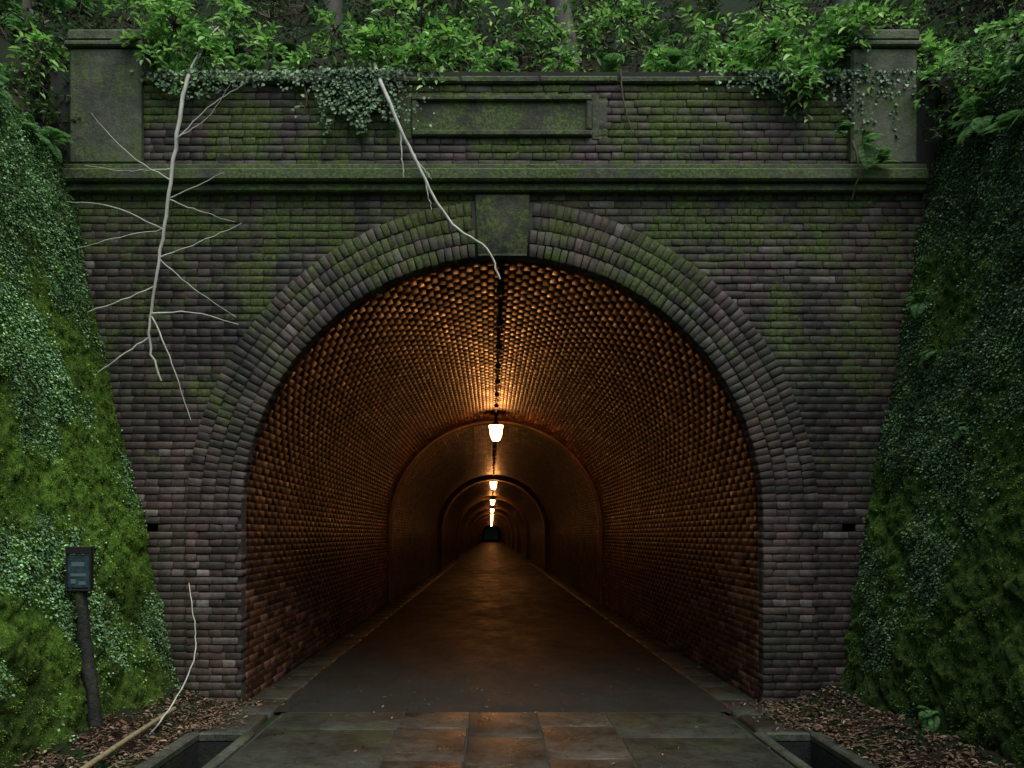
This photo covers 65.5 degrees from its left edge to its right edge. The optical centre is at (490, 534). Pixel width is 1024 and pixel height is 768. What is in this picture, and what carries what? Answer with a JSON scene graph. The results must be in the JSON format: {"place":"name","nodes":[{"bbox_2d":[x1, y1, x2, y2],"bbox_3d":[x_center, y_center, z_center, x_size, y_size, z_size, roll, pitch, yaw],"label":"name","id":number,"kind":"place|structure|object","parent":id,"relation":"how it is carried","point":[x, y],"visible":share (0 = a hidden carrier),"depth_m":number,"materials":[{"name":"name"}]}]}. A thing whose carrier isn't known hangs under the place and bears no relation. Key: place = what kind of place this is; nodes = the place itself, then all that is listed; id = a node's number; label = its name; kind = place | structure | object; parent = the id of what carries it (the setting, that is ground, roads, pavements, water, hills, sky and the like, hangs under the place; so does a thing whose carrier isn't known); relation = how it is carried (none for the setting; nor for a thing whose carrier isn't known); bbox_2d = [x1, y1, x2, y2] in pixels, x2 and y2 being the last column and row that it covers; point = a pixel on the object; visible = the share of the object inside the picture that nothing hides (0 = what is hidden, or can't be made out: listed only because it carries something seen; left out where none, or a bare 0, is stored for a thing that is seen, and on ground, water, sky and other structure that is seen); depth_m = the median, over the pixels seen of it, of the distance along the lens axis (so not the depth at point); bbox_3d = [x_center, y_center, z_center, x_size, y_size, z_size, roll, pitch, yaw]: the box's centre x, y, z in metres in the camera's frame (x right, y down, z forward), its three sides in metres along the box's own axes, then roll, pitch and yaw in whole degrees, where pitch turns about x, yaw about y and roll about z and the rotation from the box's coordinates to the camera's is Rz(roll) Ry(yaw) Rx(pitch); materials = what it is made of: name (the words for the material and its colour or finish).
{"place":"outdoors","nodes":[
{"label":"outdoors","id":0,"kind":"place"},
{"bbox_2d":[0,84,180,745],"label":"creeper","id":1,"kind":"object","parent":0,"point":[27,166],"visible":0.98,"depth_m":5.98,"materials":[{"name":"green plant"}]},
{"bbox_2d":[484,528,497,538],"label":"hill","id":2,"kind":"structure","parent":0,"point":[491,533],"depth_m":273.83,"materials":[{"name":"black"}]},
{"bbox_2d":[231,539,774,711],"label":"road","id":3,"kind":"structure","parent":0,"point":[483,614],"depth_m":9.59,"materials":[{"name":"concrete"}]},
{"bbox_2d":[51,30,953,704],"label":"brick tunnel","id":4,"kind":"structure","parent":3,"relation":"on","point":[703,308],"depth_m":7.04,"materials":[{"name":"brick"}]},
{"bbox_2d":[67,26,242,419],"bbox_3d":[-2.969,-2.780,6.997,1.622,3.562,0.418,0,0,0],"label":"hanging branch","id":5,"kind":"object","parent":4,"relation":"attached to","point":[178,125],"visible":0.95,"depth_m":6.86,"materials":[{"name":"grey wood"}]},
{"bbox_2d":[372,63,500,278],"bbox_3d":[-0.525,-3.235,6.915,1.198,2.051,0.275,0,0,16],"label":"hanging branch","id":6,"kind":"object","parent":4,"relation":"attached to","point":[387,97],"visible":0.98,"depth_m":6.86,"materials":[{"name":"grey wood"}]},
{"bbox_2d":[490,480,496,489],"bbox_3d":[0.100,-2.175,32.940,0.300,0.590,0.292,0,0,0],"label":"tunnel lamp","id":7,"kind":"object","parent":4,"relation":"attached to","point":[493,483],"visible":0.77,"depth_m":32.85,"materials":[{"name":"white glass"}]},
{"bbox_2d":[489,412,502,440],"bbox_3d":[0.100,-2.175,15.940,0.300,0.590,0.292,0,0,0],"label":"tunnel lamp","id":8,"kind":"object","parent":4,"relation":"attached to","point":[495,427],"visible":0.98,"depth_m":15.85,"materials":[{"name":"white glass"}]},
{"bbox_2d":[491,260,505,526],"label":"electrical conduit","id":9,"kind":"object","parent":4,"relation":"attached to","point":[501,291],"visible":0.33,"depth_m":9.94,"materials":[{"name":"black metal"}]},
{"bbox_2d":[129,65,955,153],"bbox_3d":[0.457,-3.712,6.969,7.234,0.776,0.079,0,0,0],"label":"hanging creeper","id":10,"kind":"object","parent":4,"relation":"attached to","point":[367,75],"visible":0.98,"depth_m":6.96,"materials":[{"name":"green plant"}]},
{"bbox_2d":[299,69,860,199],"bbox_3d":[0.744,-3.508,6.977,4.891,1.180,0.112,0,0,2],"label":"dead vine","id":11,"kind":"object","parent":4,"relation":"attached to","point":[853,143],"visible":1,"depth_m":6.99,"materials":[{"name":"grey plant"}]},
{"bbox_2d":[840,139,1023,767],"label":"moss","id":12,"kind":"object","parent":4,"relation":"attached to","point":[963,518],"visible":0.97,"depth_m":5.83,"materials":[{"name":"green plant"}]},
{"bbox_2d":[852,71,1023,732],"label":"creeper","id":13,"kind":"object","parent":4,"relation":"attached to","point":[949,427],"visible":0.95,"depth_m":6.09,"materials":[{"name":"green plant"}]},
{"bbox_2d":[204,563,802,732],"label":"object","id":14,"kind":"object","parent":3,"relation":"on","point":[285,689],"visible":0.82,"depth_m":8.43,"materials":[{"name":"grey concrete"}]},
{"bbox_2d":[190,705,817,735],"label":"ground","id":15,"kind":"structure","parent":0,"point":[277,714],"depth_m":6.46,"materials":[{"name":"soil"}]},
{"bbox_2d":[0,92,178,767],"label":"mossy bank","id":16,"kind":"structure","parent":15,"relation":"on","point":[15,654],"depth_m":5.96,"materials":[{"name":"green plant"}]},
{"bbox_2d":[0,95,175,767],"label":"moss","id":17,"kind":"object","parent":16,"relation":"attached to","point":[76,512],"visible":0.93,"depth_m":6.08,"materials":[{"name":"green plant"}]},
{"bbox_2d":[23,687,226,767],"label":"verge soil","id":18,"kind":"structure","parent":15,"relation":"on","point":[107,744],"depth_m":5.70,"materials":[{"name":"brown soil"}]},
{"bbox_2d":[65,546,104,731],"bbox_3d":[-2.833,0.768,5.593,0.269,1.376,0.137,0,0,10],"label":"sign post","id":19,"kind":"object","parent":18,"relation":"on","point":[79,573],"visible":0.98,"depth_m":5.56,"materials":[{"name":"black paint"}]},
{"bbox_2d":[80,707,176,767],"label":"bamboo pole","id":20,"kind":"object","parent":18,"relation":"on","point":[105,754],"visible":0.95,"depth_m":5.29,"materials":[{"name":"beige wood"}]},
{"bbox_2d":[150,584,196,733],"bbox_3d":[-2.437,0.937,6.215,0.171,1.077,0.856,0,0,0],"label":"dead twig","id":21,"kind":"object","parent":18,"relation":"on","point":[156,726],"visible":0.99,"depth_m":6.25,"materials":[{"name":"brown wood"}]},
{"bbox_2d":[84,699,907,767],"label":"fallen twigs","id":22,"kind":"object","parent":18,"relation":"on","point":[788,699],"visible":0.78,"depth_m":5.58,"materials":[{"name":"brown wood"}]},
{"bbox_2d":[134,732,254,767],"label":"drain channel","id":23,"kind":"object","parent":15,"relation":"in","point":[202,750],"visible":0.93,"depth_m":5.75,"materials":[{"name":"concrete"}]},
{"bbox_2d":[0,0,1023,732],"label":"fern","id":24,"kind":"object","parent":15,"relation":"on","point":[674,62],"visible":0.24,"depth_m":8.67,"materials":[{"name":"green plant"}]},
{"bbox_2d":[754,732,878,767],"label":"drain channel","id":25,"kind":"object","parent":15,"relation":"in","point":[807,750],"visible":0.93,"depth_m":5.73,"materials":[{"name":"concrete"}]},
{"bbox_2d":[778,683,1016,767],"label":"verge soil","id":26,"kind":"structure","parent":15,"relation":"on","point":[997,757],"depth_m":5.55,"materials":[{"name":"brown soil"}]},
{"bbox_2d":[839,70,1023,767],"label":"mossy bank","id":27,"kind":"structure","parent":15,"relation":"on","point":[1010,655],"depth_m":5.82,"materials":[{"name":"green plant"}]},
{"bbox_2d":[218,712,794,767],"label":"stone paving","id":28,"kind":"structure","parent":0,"point":[454,740],"depth_m":5.76,"materials":[{"name":"grey stone"}]},
{"bbox_2d":[0,0,1023,132],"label":"hillside","id":29,"kind":"structure","parent":0,"point":[732,7],"depth_m":11.60,"materials":[{"name":"green plant"}]},
{"bbox_2d":[13,0,31,12],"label":"broadleaf tree","id":30,"kind":"object","parent":29,"relation":"on","point":[26,4],"visible":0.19,"depth_m":10.20,"materials":[{"name":"brown plant"}]},
{"bbox_2d":[322,0,343,33],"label":"broadleaf tree","id":31,"kind":"object","parent":29,"relation":"on","point":[335,5],"visible":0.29,"depth_m":12.44,"materials":[{"name":"brown plant"}]},
{"bbox_2d":[0,0,1021,767],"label":"leaf litter","id":32,"kind":"object","parent":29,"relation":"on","point":[824,720],"visible":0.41,"depth_m":6.11,"materials":[{"name":"brown plant"}]},
{"bbox_2d":[0,0,1023,151],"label":"shrub","id":33,"kind":"object","parent":29,"relation":"on","point":[156,23],"visible":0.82,"depth_m":7.21,"materials":[{"name":"green plant"}]},
{"bbox_2d":[0,0,1023,151],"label":"undergrowth","id":34,"kind":"object","parent":29,"relation":"on","point":[47,105],"visible":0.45,"depth_m":10.01,"materials":[{"name":"green plant"}]},
{"bbox_2d":[0,0,1023,137],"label":"wall top shrub","id":35,"kind":"object","parent":29,"relation":"on","point":[1007,73],"visible":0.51,"depth_m":6.32,"materials":[{"name":"green plant"}]},
{"bbox_2d":[548,0,580,66],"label":"broadleaf tree","id":36,"kind":"object","parent":29,"relation":"on","point":[561,17],"visible":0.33,"depth_m":10.52,"materials":[{"name":"brown plant"}]},
{"bbox_2d":[831,0,857,37],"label":"broadleaf tree","id":37,"kind":"object","parent":29,"relation":"on","point":[835,2],"visible":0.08,"depth_m":11.12,"materials":[{"name":"brown plant"}]}
]}

